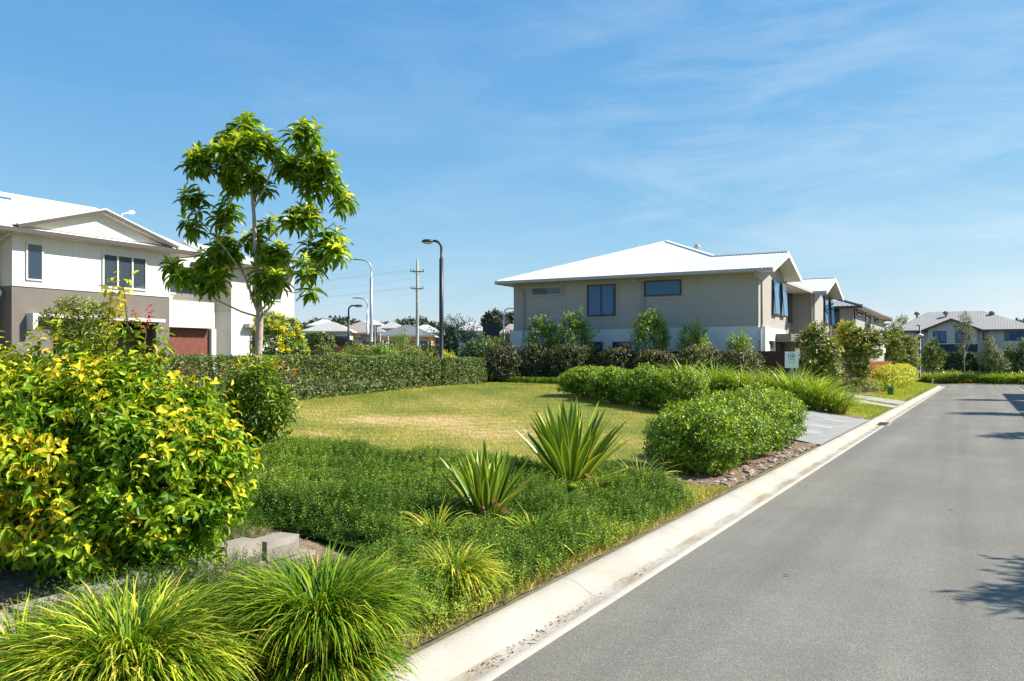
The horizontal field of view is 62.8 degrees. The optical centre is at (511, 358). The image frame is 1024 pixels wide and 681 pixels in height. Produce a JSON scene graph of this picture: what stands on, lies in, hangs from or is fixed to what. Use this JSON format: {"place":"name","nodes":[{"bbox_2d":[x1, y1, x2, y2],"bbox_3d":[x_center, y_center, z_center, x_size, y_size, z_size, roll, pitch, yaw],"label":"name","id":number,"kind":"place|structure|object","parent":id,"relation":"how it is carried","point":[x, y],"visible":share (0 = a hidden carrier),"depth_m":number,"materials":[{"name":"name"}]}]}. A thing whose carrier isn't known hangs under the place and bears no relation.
{"place":"outdoors","nodes":[
{"label":"outdoors","id":0,"kind":"place"},
{"bbox_2d":[213,382,723,505],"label":"lawn","id":1,"kind":"structure","parent":0,"point":[472,416],"depth_m":23.03,"materials":[{"name":"plant"}]},
{"bbox_2d":[158,110,359,412],"bbox_3d":[-5.071,-1.784,17.013,3.888,6.690,1.914,0,0,0],"label":"young tree","id":2,"kind":"object","parent":1,"relation":"on","point":[235,149],"visible":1,"depth_m":16.74,"materials":[{"name":"green plant"}]},
{"bbox_2d":[419,356,486,385],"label":"clipped hedge","id":3,"kind":"object","parent":1,"relation":"on","point":[456,370],"visible":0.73,"depth_m":37.17,"materials":[{"name":"green plant"}]},
{"bbox_2d":[556,364,615,396],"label":"rounded shrub","id":4,"kind":"object","parent":1,"relation":"on","point":[574,380],"visible":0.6,"depth_m":29.10,"materials":[{"name":"green plant"}]},
{"bbox_2d":[583,365,642,401],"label":"rounded shrub","id":5,"kind":"object","parent":1,"relation":"on","point":[599,385],"visible":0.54,"depth_m":27.69,"materials":[{"name":"green plant"}]},
{"bbox_2d":[604,452,683,478],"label":"strap leaf clump","id":6,"kind":"object","parent":1,"relation":"on","point":[642,467],"visible":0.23,"depth_m":13.10,"materials":[{"name":"green plant"}]},
{"bbox_2d":[611,362,679,407],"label":"rounded shrub","id":7,"kind":"object","parent":1,"relation":"on","point":[644,394],"visible":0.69,"depth_m":26.55,"materials":[{"name":"green plant"}]},
{"bbox_2d":[0,0,1023,330],"label":"sky","id":8,"kind":"structure","parent":0,"point":[878,145],"materials":[{"name":"blue"}]},
{"bbox_2d":[161,371,1023,680],"bbox_3d":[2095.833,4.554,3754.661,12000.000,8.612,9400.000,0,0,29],"label":"ground","id":9,"kind":"structure","parent":0,"point":[345,549],"depth_m":9.38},
{"bbox_2d":[0,192,297,372],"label":"townhouse","id":10,"kind":"structure","parent":9,"relation":"on","point":[51,251],"depth_m":40.96,"materials":[{"name":"white paint"}]},
{"bbox_2d":[26,242,43,280],"bbox_3d":[-21.345,-4.307,37.520,0.070,1.678,0.774,0,0,29],"label":"window","id":11,"kind":"structure","parent":10,"relation":"in","point":[34,251],"depth_m":37.50,"materials":[{"name":"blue glass"}]},
{"bbox_2d":[102,252,146,290],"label":"window","id":12,"kind":"structure","parent":10,"relation":"in","point":[105,256],"depth_m":41.43,"materials":[{"name":"white glass"}]},
{"bbox_2d":[104,330,146,355],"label":"garage door","id":13,"kind":"structure","parent":10,"relation":"in","point":[134,342],"depth_m":43.58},
{"bbox_2d":[169,327,208,372],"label":"garage door","id":14,"kind":"structure","parent":10,"relation":"in","point":[190,341],"depth_m":45.56,"materials":[{"name":"metal"}]},
{"bbox_2d":[0,532,315,638],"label":"retaining wall","id":15,"kind":"structure","parent":9,"relation":"on","point":[282,540],"depth_m":7.47,"materials":[{"name":"concrete"}]},
{"bbox_2d":[0,471,346,653],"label":"garden bed","id":16,"kind":"object","parent":9,"relation":"on","point":[12,588],"visible":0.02,"depth_m":6.87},
{"bbox_2d":[35,294,119,369],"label":"olive shrub","id":17,"kind":"object","parent":16,"relation":"on","point":[88,311],"visible":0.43,"depth_m":10.40,"materials":[{"name":"green plant"}]},
{"bbox_2d":[0,270,263,586],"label":"golden shrub","id":18,"kind":"object","parent":16,"relation":"on","point":[69,432],"visible":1,"depth_m":6.82,"materials":[{"name":"green plant"}]},
{"bbox_2d":[145,490,279,564],"bbox_3d":[-3.219,1.690,8.942,1.411,0.588,3.216,0,0,-18],"label":"ground cover","id":19,"kind":"object","parent":16,"relation":"on","point":[248,522],"visible":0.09,"depth_m":8.56,"materials":[{"name":"plant"}]},
{"bbox_2d":[0,352,441,405],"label":"clipped hedge","id":20,"kind":"object","parent":9,"relation":"on","point":[402,371],"visible":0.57,"depth_m":29.98,"materials":[{"name":"green plant"}]},
{"bbox_2d":[216,351,302,455],"bbox_3d":[-3.981,0.899,13.193,1.481,2.016,1.176,0,0,0],"label":"red tipped shrub","id":21,"kind":"object","parent":9,"relation":"on","point":[270,407],"visible":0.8,"depth_m":12.98,"materials":[{"name":"green plant"}]},
{"bbox_2d":[247,308,310,371],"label":"flowering shrub","id":22,"kind":"object","parent":9,"relation":"on","point":[285,343],"visible":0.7,"depth_m":40.49,"materials":[{"name":"yellow plant"}]},
{"bbox_2d":[299,332,335,375],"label":"clipped hedge","id":23,"kind":"object","parent":9,"relation":"on","point":[316,340],"visible":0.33,"depth_m":45.53,"materials":[{"name":"green plant"}]},
{"bbox_2d":[301,322,356,346],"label":"house","id":24,"kind":"structure","parent":9,"relation":"on","point":[337,329],"depth_m":124.96,"materials":[{"name":"white metal"}]},
{"bbox_2d":[323,330,382,346],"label":"shade sail","id":25,"kind":"object","parent":9,"relation":"on","point":[340,341],"visible":0.54,"depth_m":87.76,"materials":[{"name":"fabric"}]},
{"bbox_2d":[345,258,372,345],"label":"street lamp","id":26,"kind":"object","parent":9,"relation":"on","point":[371,307],"visible":0.73,"depth_m":87.86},
{"bbox_2d":[342,340,388,376],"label":"feathery shrub","id":27,"kind":"object","parent":9,"relation":"on","point":[361,348],"visible":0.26,"depth_m":44.64,"materials":[{"name":"green plant"}]},
{"bbox_2d":[350,322,385,346],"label":"house","id":28,"kind":"structure","parent":9,"relation":"on","point":[359,327],"depth_m":128.77,"materials":[{"name":"white metal"}]},
{"bbox_2d":[227,593,518,680],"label":"garden bed","id":29,"kind":"object","parent":9,"relation":"on","point":[454,626],"visible":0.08,"depth_m":6.48,"materials":[{"name":"soil"}]},
{"bbox_2d":[0,576,141,680],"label":"strap leaf clump","id":30,"kind":"object","parent":29,"relation":"on","point":[17,618],"visible":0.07,"depth_m":5.30,"materials":[{"name":"green plant"}]},
{"bbox_2d":[0,566,286,680],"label":"strap leaf clump","id":31,"kind":"object","parent":29,"relation":"on","point":[167,639],"visible":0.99,"depth_m":4.76,"materials":[{"name":"green plant"}]},
{"bbox_2d":[7,541,402,637],"bbox_3d":[-1.994,1.848,6.726,1.471,0.691,3.559,0,0,29],"label":"ground cover","id":32,"kind":"object","parent":29,"relation":"on","point":[211,577],"visible":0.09,"depth_m":6.44,"materials":[{"name":"plant"}]},
{"bbox_2d":[192,539,453,680],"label":"strap leaf clump","id":33,"kind":"object","parent":29,"relation":"on","point":[332,622],"visible":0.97,"depth_m":5.27,"materials":[{"name":"green plant"}]},
{"bbox_2d":[399,535,513,605],"bbox_3d":[-0.517,1.816,7.187,1.150,0.544,1.145,0,0,37],"label":"strap leaf clump","id":34,"kind":"object","parent":29,"relation":"on","point":[463,571],"visible":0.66,"depth_m":7.04,"materials":[{"name":"green plant"}]},
{"bbox_2d":[362,343,396,377],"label":"feathery shrub","id":35,"kind":"object","parent":9,"relation":"on","point":[381,350],"visible":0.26,"depth_m":43.79,"materials":[{"name":"green plant"}]},
{"bbox_2d":[385,340,418,374],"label":"feathery shrub","id":36,"kind":"object","parent":9,"relation":"on","point":[400,351],"visible":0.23,"depth_m":45.89,"materials":[{"name":"green plant"}]},
{"bbox_2d":[377,325,438,346],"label":"house","id":37,"kind":"structure","parent":9,"relation":"on","point":[410,332],"depth_m":114.73,"materials":[{"name":"white metal"}]},
{"bbox_2d":[410,260,423,345],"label":"utility pole","id":38,"kind":"object","parent":9,"relation":"on","point":[417,271],"visible":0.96,"depth_m":94.86,"materials":[{"name":"grey wood"}]},
{"bbox_2d":[400,344,438,375],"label":"feathery shrub","id":39,"kind":"object","parent":9,"relation":"on","point":[433,351],"visible":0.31,"depth_m":44.75,"materials":[{"name":"green plant"}]},
{"bbox_2d":[421,239,444,384],"bbox_3d":[-3.408,-1.821,36.200,1.004,6.623,0.322,0,0,0],"label":"street lamp","id":40,"kind":"object","parent":9,"relation":"on","point":[441,317],"visible":0.94,"depth_m":36.13,"materials":[{"name":"black metal"}]},
{"bbox_2d":[422,313,494,356],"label":"leafy shrub","id":41,"kind":"object","parent":9,"relation":"on","point":[459,331],"visible":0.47,"depth_m":45.51,"materials":[{"name":"green plant"}]},
{"bbox_2d":[455,322,487,354],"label":"house","id":42,"kind":"structure","parent":9,"relation":"on","point":[478,333],"depth_m":137.50,"materials":[{"name":"white metal"}]},
{"bbox_2d":[458,337,491,379],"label":"leafy shrub","id":43,"kind":"object","parent":9,"relation":"on","point":[473,348],"visible":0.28,"depth_m":41.68,"materials":[{"name":"green plant"}]},
{"bbox_2d":[435,439,537,524],"bbox_3d":[-0.307,1.463,9.994,1.268,1.013,1.574,0,0,-8],"label":"agave","id":44,"kind":"object","parent":9,"relation":"on","point":[483,485],"visible":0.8,"depth_m":9.79,"materials":[{"name":"plant"}]},
{"bbox_2d":[483,324,499,354],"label":"ribbed board","id":45,"kind":"object","parent":9,"relation":"on","point":[489,330],"visible":0.77,"depth_m":60.00,"materials":[{"name":"black metal"}]},
{"bbox_2d":[479,307,508,337],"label":"distant tree","id":46,"kind":"object","parent":9,"relation":"on","point":[494,316],"visible":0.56,"depth_m":168.91,"materials":[{"name":"green plant"}]},
{"bbox_2d":[483,334,521,382],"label":"leafy shrub","id":47,"kind":"object","parent":9,"relation":"on","point":[501,352],"visible":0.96,"depth_m":40.58,"materials":[{"name":"green plant"}]},
{"bbox_2d":[488,497,593,553],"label":"strap leaf clump","id":48,"kind":"object","parent":9,"relation":"on","point":[543,525],"visible":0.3,"depth_m":8.87,"materials":[{"name":"green plant"}]},
{"bbox_2d":[522,313,564,375],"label":"leafy shrub","id":49,"kind":"object","parent":9,"relation":"on","point":[548,330],"visible":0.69,"depth_m":42.43,"materials":[{"name":"green plant"}]},
{"bbox_2d":[380,482,730,666],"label":"edge grass","id":50,"kind":"structure","parent":9,"relation":"on","point":[702,496],"depth_m":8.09,"materials":[{"name":"plant"}]},
{"bbox_2d":[126,432,699,638],"bbox_3d":[-3.570,1.617,12.563,11.520,1.047,8.460,0,0,29],"label":"ground cover","id":51,"kind":"object","parent":50,"relation":"on","point":[356,494],"visible":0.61,"depth_m":9.66,"materials":[{"name":"plant"}]},
{"bbox_2d":[391,494,469,541],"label":"strap leaf clump","id":52,"kind":"object","parent":51,"relation":"on","point":[427,520],"visible":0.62,"depth_m":8.94,"materials":[{"name":"green plant"}]},
{"bbox_2d":[510,397,637,489],"bbox_3d":[0.906,1.266,12.323,2.118,1.421,2.217,0,0,29],"label":"agave","id":53,"kind":"object","parent":9,"relation":"on","point":[569,454],"visible":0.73,"depth_m":12.15,"materials":[{"name":"plant"}]},
{"bbox_2d":[507,351,794,378],"bbox_3d":[6.166,0.899,41.001,14.808,2.475,0.168,0,0,29],"label":"timber fence","id":54,"kind":"object","parent":9,"relation":"on","point":[772,358],"visible":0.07,"depth_m":38.01,"materials":[{"name":"wood"}]},
{"bbox_2d":[368,385,943,680],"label":"kerb","id":55,"kind":"structure","parent":9,"relation":"on","point":[589,588],"depth_m":8.08,"materials":[{"name":"concrete"}]},
{"bbox_2d":[295,315,1023,359],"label":"woods","id":56,"kind":"object","parent":9,"relation":"on","point":[343,321],"visible":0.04,"depth_m":269.75,"materials":[{"name":"plant"}]},
{"bbox_2d":[495,240,843,383],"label":"townhouse","id":57,"kind":"structure","parent":9,"relation":"on","point":[771,301],"depth_m":42.74,"materials":[{"name":"paint"}]},
{"bbox_2d":[532,286,561,295],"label":"window","id":58,"kind":"structure","parent":57,"relation":"in","point":[553,290],"depth_m":44.66,"materials":[{"name":"grey glass"}]},
{"bbox_2d":[587,284,614,315],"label":"window","id":59,"kind":"structure","parent":57,"relation":"in","point":[600,298],"depth_m":43.12,"materials":[{"name":"blue glass"}]},
{"bbox_2d":[644,279,680,295],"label":"window","id":60,"kind":"structure","parent":57,"relation":"in","point":[658,287],"depth_m":41.55,"materials":[{"name":"blue glass"}]},
{"bbox_2d":[772,279,787,316],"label":"window","id":61,"kind":"structure","parent":57,"relation":"in","point":[779,295],"depth_m":43.06,"materials":[{"name":"blue glass"}]},
{"bbox_2d":[823,296,834,325],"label":"window","id":62,"kind":"structure","parent":57,"relation":"in","point":[828,307],"depth_m":56.38,"materials":[{"name":"blue glass"}]},
{"bbox_2d":[622,440,815,486],"bbox_3d":[4.825,2.092,17.979,2.100,0.184,8.700,0,0,29],"label":"garden bed","id":63,"kind":"object","parent":9,"relation":"on","point":[709,480],"visible":0.27,"depth_m":15.56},
{"bbox_2d":[0,442,810,648],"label":"bark chips","id":64,"kind":"object","parent":63,"relation":"on","point":[741,472],"visible":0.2,"depth_m":8.70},
{"bbox_2d":[642,398,751,476],"bbox_3d":[3.356,1.454,15.298,1.960,1.537,2.172,0,0,29],"label":"rounded shrub","id":65,"kind":"object","parent":63,"relation":"on","point":[695,455],"visible":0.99,"depth_m":14.83,"materials":[{"name":"green plant"}]},
{"bbox_2d":[673,389,776,465],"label":"rounded shrub","id":66,"kind":"object","parent":63,"relation":"on","point":[756,426],"visible":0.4,"depth_m":16.46,"materials":[{"name":"green plant"}]},
{"bbox_2d":[715,384,793,456],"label":"rounded shrub","id":67,"kind":"object","parent":63,"relation":"on","point":[773,408],"visible":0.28,"depth_m":17.98,"materials":[{"name":"green plant"}]},
{"bbox_2d":[738,381,809,448],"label":"rounded shrub","id":68,"kind":"object","parent":63,"relation":"on","point":[793,404],"visible":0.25,"depth_m":19.55,"materials":[{"name":"green plant"}]},
{"bbox_2d":[722,327,754,373],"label":"leafy shrub","id":69,"kind":"object","parent":9,"relation":"on","point":[743,343],"visible":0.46,"depth_m":37.95,"materials":[{"name":"green plant"}]},
{"bbox_2d":[659,395,868,444],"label":"driveway","id":70,"kind":"structure","parent":9,"relation":"on","point":[837,430],"depth_m":26.75,"materials":[{"name":"concrete"}]},
{"bbox_2d":[785,352,798,380],"bbox_3d":[11.158,0.865,33.508,0.542,2.259,0.085,0,0,0],"label":"information sign board","id":71,"kind":"object","parent":9,"relation":"on","point":[791,360],"visible":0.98,"depth_m":33.47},
{"bbox_2d":[721,392,865,418],"bbox_3d":[10.289,1.738,35.256,9.600,1.083,5.700,0,0,29],"label":"garden bed","id":72,"kind":"object","parent":9,"relation":"on","point":[847,415],"visible":0.15,"depth_m":31.48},
{"bbox_2d":[673,316,713,371],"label":"leafy shrub","id":73,"kind":"object","parent":72,"relation":"on","point":[699,338],"visible":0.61,"depth_m":38.73,"materials":[{"name":"green plant"}]},
{"bbox_2d":[675,344,723,379],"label":"clipped bush","id":74,"kind":"object","parent":72,"relation":"on","point":[698,349],"visible":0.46,"depth_m":37.31,"materials":[{"name":"green plant"}]},
{"bbox_2d":[688,358,751,394],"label":"strap leaf clump","id":75,"kind":"object","parent":72,"relation":"on","point":[713,383],"visible":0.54,"depth_m":33.54,"materials":[{"name":"green plant"}]},
{"bbox_2d":[718,346,765,391],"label":"clipped bush","id":76,"kind":"object","parent":72,"relation":"on","point":[735,352],"visible":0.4,"depth_m":36.47,"materials":[{"name":"green plant"}]},
{"bbox_2d":[709,363,779,393],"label":"strap leaf clump","id":77,"kind":"object","parent":72,"relation":"on","point":[746,380],"visible":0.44,"depth_m":33.10,"materials":[{"name":"green plant"}]},
{"bbox_2d":[736,366,801,390],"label":"strap leaf clump","id":78,"kind":"object","parent":72,"relation":"on","point":[768,385],"visible":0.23,"depth_m":32.75,"materials":[{"name":"green plant"}]},
{"bbox_2d":[753,358,838,406],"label":"strap leaf clump","id":79,"kind":"object","parent":72,"relation":"on","point":[796,381],"visible":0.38,"depth_m":32.37,"materials":[{"name":"green plant"}]},
{"bbox_2d":[781,373,858,410],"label":"strap leaf clump","id":80,"kind":"object","parent":72,"relation":"on","point":[811,400],"visible":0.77,"depth_m":31.84,"materials":[{"name":"green plant"}]},
{"bbox_2d":[808,384,870,413],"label":"strap leaf clump","id":81,"kind":"object","parent":72,"relation":"on","point":[843,405],"visible":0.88,"depth_m":31.55,"materials":[{"name":"green plant"}]},
{"bbox_2d":[792,319,848,389],"bbox_3d":[13.807,0.205,37.482,2.451,3.913,1.758,0,0,0],"label":"tree","id":82,"kind":"object","parent":9,"relation":"on","point":[811,335],"visible":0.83,"depth_m":37.20,"materials":[{"name":"green plant"}]},
{"bbox_2d":[804,403,891,418],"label":"grass verge","id":83,"kind":"object","parent":9,"relation":"on","point":[866,410],"depth_m":35.22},
{"bbox_2d":[834,390,883,394],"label":"garden bed","id":84,"kind":"object","parent":9,"relation":"on","point":[868,393],"visible":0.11,"depth_m":49.35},
{"bbox_2d":[836,377,875,393],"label":"shrub","id":85,"kind":"object","parent":84,"relation":"on","point":[866,383],"visible":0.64,"depth_m":48.33,"materials":[{"name":"green plant"}]},
{"bbox_2d":[836,319,890,393],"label":"tree","id":86,"kind":"object","parent":84,"relation":"on","point":[870,339],"visible":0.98,"depth_m":47.74,"materials":[{"name":"green plant"}]},
{"bbox_2d":[831,299,892,377],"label":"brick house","id":87,"kind":"structure","parent":9,"relation":"on","point":[849,310],"depth_m":62.69,"materials":[{"name":"paint"}]},
{"bbox_2d":[873,364,902,390],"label":"hedge shrub","id":88,"kind":"object","parent":9,"relation":"on","point":[890,377],"visible":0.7,"depth_m":54.94,"materials":[{"name":"yellow plant"}]},
{"bbox_2d":[856,382,936,400],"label":"grass verge","id":89,"kind":"object","parent":9,"relation":"on","point":[911,391],"depth_m":55.64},
{"bbox_2d":[884,314,922,368],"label":"tree","id":90,"kind":"object","parent":9,"relation":"on","point":[908,353],"visible":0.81,"depth_m":81.58,"materials":[{"name":"green plant"}]},
{"bbox_2d":[919,336,947,383],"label":"tree","id":91,"kind":"object","parent":9,"relation":"on","point":[929,359],"visible":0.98,"depth_m":90.62,"materials":[{"name":"green plant"}]},
{"bbox_2d":[936,351,978,373],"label":"clipped hedge","id":92,"kind":"object","parent":9,"relation":"on","point":[972,360],"visible":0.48,"depth_m":94.72,"materials":[{"name":"green plant"}]},
{"bbox_2d":[898,311,1023,374],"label":"house","id":93,"kind":"structure","parent":9,"relation":"on","point":[941,325],"depth_m":98.39,"materials":[{"name":"grey concrete"}]},
{"bbox_2d":[940,344,977,371],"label":"garage door","id":94,"kind":"structure","parent":93,"relation":"in","point":[948,347],"depth_m":97.92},
{"bbox_2d":[952,311,975,375],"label":"gum tree","id":95,"kind":"object","parent":9,"relation":"on","point":[964,329],"visible":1,"depth_m":90.91,"materials":[{"name":"green plant"}]},
{"bbox_2d":[974,336,1012,372],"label":"gum tree","id":96,"kind":"object","parent":9,"relation":"on","point":[992,360],"visible":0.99,"depth_m":90.73,"materials":[{"name":"green plant"}]},
{"bbox_2d":[979,351,1023,373],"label":"clipped hedge","id":97,"kind":"object","parent":9,"relation":"on","point":[983,369],"visible":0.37,"depth_m":92.79,"materials":[{"name":"green plant"}]},
{"bbox_2d":[1000,340,1019,372],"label":"gum tree","id":98,"kind":"object","parent":9,"relation":"on","point":[1010,350],"visible":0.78,"depth_m":92.17,"materials":[{"name":"green plant"}]},
{"bbox_2d":[1012,336,1023,371],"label":"gum tree","id":99,"kind":"object","parent":9,"relation":"on","point":[1020,349],"visible":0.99,"depth_m":91.49,"materials":[{"name":"green plant"}]},
{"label":"garden bed","id":100,"kind":"structure","parent":9,"relation":"on","visible":0},
{"bbox_2d":[497,375,562,383],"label":"ground cover","id":101,"kind":"object","parent":100,"relation":"on","point":[535,379],"visible":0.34,"depth_m":39.80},
{"bbox_2d":[514,342,552,376],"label":"clipped bush","id":102,"kind":"object","parent":100,"relation":"on","point":[535,347],"visible":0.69,"depth_m":41.21,"materials":[{"name":"green plant"}]},
{"bbox_2d":[547,343,595,376],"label":"clipped bush","id":103,"kind":"object","parent":100,"relation":"on","point":[574,348],"visible":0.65,"depth_m":40.31,"materials":[{"name":"green plant"}]},
{"bbox_2d":[551,308,596,371],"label":"leafy shrub","id":104,"kind":"object","parent":100,"relation":"on","point":[581,326],"visible":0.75,"depth_m":41.58,"materials":[{"name":"green plant"}]},
{"bbox_2d":[597,346,635,369],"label":"clipped bush","id":105,"kind":"object","parent":100,"relation":"on","point":[611,359],"visible":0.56,"depth_m":39.28,"materials":[{"name":"green plant"}]},
{"bbox_2d":[627,307,674,368],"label":"leafy shrub","id":106,"kind":"object","parent":100,"relation":"on","point":[656,328],"visible":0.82,"depth_m":39.72,"materials":[{"name":"green plant"}]},
{"bbox_2d":[632,349,678,374],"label":"clipped bush","id":107,"kind":"object","parent":100,"relation":"on","point":[651,353],"visible":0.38,"depth_m":38.19,"materials":[{"name":"green plant"}]},
{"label":"garden bed","id":108,"kind":"structure","parent":9,"relation":"on","visible":0},
{"bbox_2d":[647,364,712,410],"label":"rounded shrub","id":109,"kind":"object","parent":108,"relation":"on","point":[685,377],"visible":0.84,"depth_m":25.54,"materials":[{"name":"green plant"}]},
{"bbox_2d":[492,384,1023,680],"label":"road","id":110,"kind":"structure","parent":0,"point":[884,557],"depth_m":8.44,"materials":[{"name":"asphalt"}]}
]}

